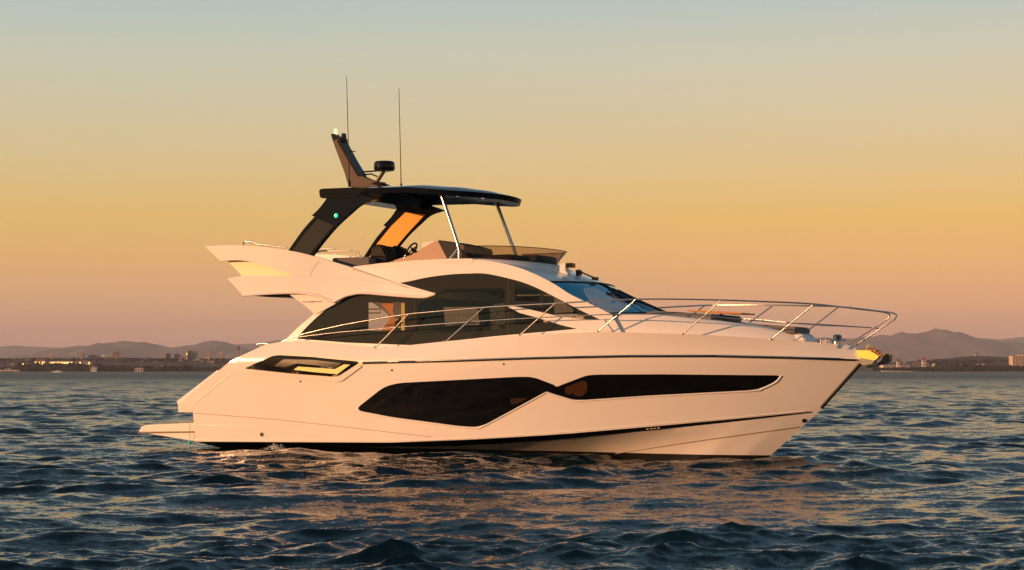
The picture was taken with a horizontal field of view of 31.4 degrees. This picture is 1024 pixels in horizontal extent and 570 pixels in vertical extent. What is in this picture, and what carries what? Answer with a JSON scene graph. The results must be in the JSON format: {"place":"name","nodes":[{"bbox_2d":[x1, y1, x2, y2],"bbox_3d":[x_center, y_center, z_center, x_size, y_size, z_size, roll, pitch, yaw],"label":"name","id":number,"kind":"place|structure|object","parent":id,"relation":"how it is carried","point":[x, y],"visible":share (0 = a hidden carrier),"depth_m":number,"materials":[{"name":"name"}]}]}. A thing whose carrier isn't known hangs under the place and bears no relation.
{"place":"outdoors","nodes":[
{"label":"outdoors","id":0,"kind":"place"},
{"bbox_2d":[0,372,1023,569],"bbox_3d":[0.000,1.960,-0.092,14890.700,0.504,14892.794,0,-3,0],"label":"sea water","id":1,"kind":"structure","parent":0,"point":[892,471],"depth_m":28.14,"materials":[{"name":"blue liquid"}]},
{"bbox_2d":[264,444,284,449],"bbox_3d":[-5.551,3.839,43.257,1.039,0.174,0.257,-1,-3,27],"label":"water splash","id":2,"kind":"object","parent":1,"relation":"on","point":[275,447],"visible":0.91,"depth_m":43.27,"materials":[{"name":"white liquid"}]},
{"bbox_2d":[138,76,896,460],"bbox_3d":[-0.085,-0.329,43.106,18.484,9.604,4.954,-1,-3,27],"label":"motor yacht","id":3,"kind":"object","parent":1,"relation":"on","point":[608,368],"visible":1,"depth_m":41.29,"materials":[{"name":"white paint"}]},
{"bbox_2d":[0,356,1023,371],"bbox_3d":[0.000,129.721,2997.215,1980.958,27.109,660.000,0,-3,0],"label":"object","id":4,"kind":"structure","parent":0,"point":[862,368],"depth_m":2847.13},
{"bbox_2d":[35,359,45,363],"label":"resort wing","id":5,"kind":"structure","parent":4,"relation":"on","point":[42,361],"depth_m":2759.25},
{"bbox_2d":[49,360,74,363],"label":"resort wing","id":6,"kind":"structure","parent":4,"relation":"on","point":[63,361],"depth_m":2747.61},
{"bbox_2d":[79,351,83,358],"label":"apartment tower","id":7,"kind":"structure","parent":4,"relation":"on","point":[81,354],"depth_m":2967.96,"materials":[{"name":"grey"}]},
{"bbox_2d":[75,360,91,364],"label":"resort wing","id":8,"kind":"structure","parent":4,"relation":"on","point":[87,362],"depth_m":2747.86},
{"bbox_2d":[113,350,118,357],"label":"apartment tower","id":9,"kind":"structure","parent":4,"relation":"on","point":[115,354],"depth_m":2957.92,"materials":[{"name":"brick"}]},
{"bbox_2d":[174,353,180,358],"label":"apartment block","id":10,"kind":"structure","parent":4,"relation":"on","point":[177,355],"depth_m":2967.84,"materials":[{"name":"grey"}]},
{"bbox_2d":[184,350,187,359],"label":"apartment tower","id":11,"kind":"structure","parent":4,"relation":"on","point":[186,354],"depth_m":2947.89,"materials":[{"name":"grey"}]},
{"bbox_2d":[188,350,197,359],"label":"apartment block","id":12,"kind":"structure","parent":4,"relation":"on","point":[192,354],"depth_m":2952.97,"materials":[{"name":"grey"}]},
{"bbox_2d":[192,359,204,362],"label":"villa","id":13,"kind":"object","parent":4,"relation":"on","point":[201,361],"visible":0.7,"depth_m":2847.48,"materials":[{"name":"grey"}]},
{"bbox_2d":[205,350,210,359],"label":"apartment block","id":14,"kind":"structure","parent":4,"relation":"on","point":[207,354],"depth_m":2957.96,"materials":[{"name":"grey"}]},
{"bbox_2d":[207,359,214,363],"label":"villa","id":15,"kind":"object","parent":4,"relation":"on","point":[211,361],"visible":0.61,"depth_m":2847.53,"materials":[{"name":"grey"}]},
{"bbox_2d":[217,352,223,360],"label":"apartment block","id":16,"kind":"structure","parent":4,"relation":"on","point":[221,355],"depth_m":2937.83,"materials":[{"name":"grey"}]},
{"bbox_2d":[237,346,239,356],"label":"church tower","id":17,"kind":"structure","parent":4,"relation":"on","point":[238,351],"depth_m":2958.85,"materials":[{"name":"grey"}]},
{"bbox_2d":[0,357,1008,365],"bbox_3d":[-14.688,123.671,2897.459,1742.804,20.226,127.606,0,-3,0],"label":"hillside wood","id":18,"kind":"object","parent":4,"relation":"on","point":[224,361],"visible":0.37,"depth_m":2858.88,"materials":[{"name":"plant"}]},
{"bbox_2d":[896,359,899,366],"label":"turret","id":19,"kind":"object","parent":4,"relation":"on","point":[897,362],"visible":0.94,"depth_m":2662.55,"materials":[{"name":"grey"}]},
{"bbox_2d":[921,357,926,366],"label":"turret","id":20,"kind":"object","parent":4,"relation":"on","point":[923,360],"visible":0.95,"depth_m":2672.56,"materials":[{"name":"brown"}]},
{"bbox_2d":[0,337,1023,357],"bbox_3d":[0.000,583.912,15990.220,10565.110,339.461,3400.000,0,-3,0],"label":"hills","id":21,"kind":"structure","parent":0,"point":[9,351],"depth_m":15714.14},
{"bbox_2d":[0,0,1023,347],"label":"sky","id":22,"kind":"structure","parent":0,"point":[866,154],"materials":[{"name":"orange"}]},
{"bbox_2d":[6,328,1023,361],"bbox_3d":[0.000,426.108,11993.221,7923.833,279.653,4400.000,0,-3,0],"label":"hills","id":23,"kind":"structure","parent":0,"point":[935,343],"depth_m":11114.06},
{"bbox_3d":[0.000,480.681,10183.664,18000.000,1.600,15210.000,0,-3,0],"label":"shore ground","id":24,"kind":"structure","parent":0,"visible":0},
{"bbox_2d":[0,369,19,371],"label":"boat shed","id":25,"kind":"object","parent":24,"relation":"on","point":[8,370],"visible":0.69,"depth_m":2597.14,"materials":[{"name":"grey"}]},
{"bbox_2d":[91,366,96,371],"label":"villa","id":26,"kind":"object","parent":24,"relation":"on","point":[93,368],"visible":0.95,"depth_m":2592.25,"materials":[{"name":"grey"}]},
{"bbox_2d":[134,367,143,371],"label":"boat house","id":27,"kind":"structure","parent":24,"relation":"on","point":[138,369],"depth_m":2589.22,"materials":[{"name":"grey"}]},
{"bbox_2d":[0,361,1023,371],"bbox_3d":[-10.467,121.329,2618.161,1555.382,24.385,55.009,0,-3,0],"label":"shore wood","id":28,"kind":"object","parent":24,"relation":"on","point":[84,367],"visible":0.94,"depth_m":2603.35,"materials":[{"name":"plant"}]},
{"bbox_2d":[880,363,913,371],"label":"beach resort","id":29,"kind":"structure","parent":24,"relation":"on","point":[894,365],"depth_m":2677.40,"materials":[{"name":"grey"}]},
{"bbox_2d":[912,362,930,370],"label":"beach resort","id":30,"kind":"structure","parent":24,"relation":"on","point":[916,364],"depth_m":2689.36,"materials":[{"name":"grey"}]},
{"bbox_2d":[1009,355,1023,366],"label":"hotel tower","id":31,"kind":"structure","parent":24,"relation":"on","point":[1016,360],"depth_m":2697.81,"materials":[{"name":"grey"}]}
]}

